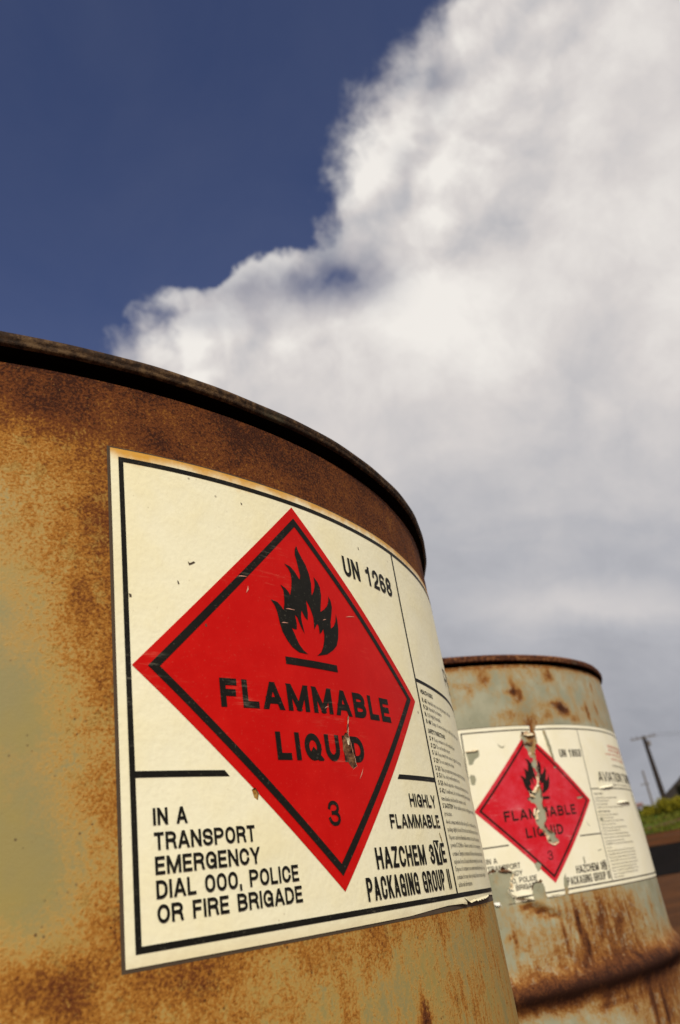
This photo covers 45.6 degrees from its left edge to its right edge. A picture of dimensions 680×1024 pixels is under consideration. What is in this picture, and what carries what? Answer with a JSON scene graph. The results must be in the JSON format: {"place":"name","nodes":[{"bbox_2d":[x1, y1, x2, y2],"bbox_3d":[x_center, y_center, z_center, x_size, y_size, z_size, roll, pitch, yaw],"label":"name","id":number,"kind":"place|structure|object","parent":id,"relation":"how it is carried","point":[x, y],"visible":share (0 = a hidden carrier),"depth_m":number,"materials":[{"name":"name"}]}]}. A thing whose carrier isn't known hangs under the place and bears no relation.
{"place":"outdoors","nodes":[
{"label":"outdoors","id":0,"kind":"place"},
{"bbox_2d":[0,0,679,805],"label":"sky","id":1,"kind":"structure","parent":0,"point":[438,240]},
{"bbox_2d":[638,807,679,833],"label":"field","id":2,"kind":"structure","parent":0,"point":[648,826],"depth_m":70.23,"materials":[{"name":"plant"}]},
{"bbox_2d":[641,771,653,804],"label":"power pole","id":3,"kind":"object","parent":2,"relation":"on","point":[649,793],"visible":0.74,"depth_m":105.24,"materials":[{"name":"grey wood"}]},
{"bbox_2d":[631,733,666,799],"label":"power pole","id":4,"kind":"object","parent":2,"relation":"on","point":[647,744],"visible":0.94,"depth_m":89.75,"materials":[{"name":"brown wood"}]},
{"bbox_2d":[642,804,655,815],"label":"bush","id":5,"kind":"object","parent":2,"relation":"on","point":[647,809],"visible":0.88,"depth_m":81.06,"materials":[{"name":"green plant"}]},
{"bbox_2d":[652,795,679,814],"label":"bush","id":6,"kind":"object","parent":2,"relation":"on","point":[667,805],"visible":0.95,"depth_m":78.68,"materials":[{"name":"yellow plant"}]},
{"bbox_2d":[675,784,679,796],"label":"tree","id":7,"kind":"object","parent":2,"relation":"on","point":[677,787],"visible":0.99,"depth_m":87.59,"materials":[{"name":"green plant"}]},
{"bbox_2d":[645,828,679,934],"bbox_3d":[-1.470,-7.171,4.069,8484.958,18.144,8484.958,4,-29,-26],"label":"ground","id":8,"kind":"structure","parent":0,"point":[669,885],"depth_m":17.23,"materials":[{"name":"brown soil"}]},
{"bbox_2d":[0,331,518,1023],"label":"oil drum","id":9,"kind":"object","parent":8,"relation":"on","point":[234,785],"visible":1,"depth_m":0.24,"materials":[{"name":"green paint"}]},
{"bbox_2d":[442,655,679,1023],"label":"oil drum","id":10,"kind":"object","parent":8,"relation":"on","point":[589,934],"visible":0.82,"depth_m":0.72,"materials":[{"name":"green paint"}]},
{"bbox_2d":[636,802,642,809],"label":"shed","id":11,"kind":"structure","parent":8,"relation":"on","point":[639,806],"depth_m":264.54,"materials":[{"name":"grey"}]},
{"bbox_2d":[645,829,679,846],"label":"dirt verge","id":12,"kind":"structure","parent":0,"point":[655,839],"depth_m":56.44,"materials":[{"name":"brown soil"}]},
{"bbox_2d":[649,842,679,875],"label":"road","id":13,"kind":"structure","parent":0,"point":[666,859],"depth_m":45.10,"materials":[{"name":"grey asphalt"}]},
{"bbox_2d":[655,777,679,807],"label":"hill","id":14,"kind":"structure","parent":0,"point":[671,792],"depth_m":273.38,"materials":[{"name":"grey"}]}
]}

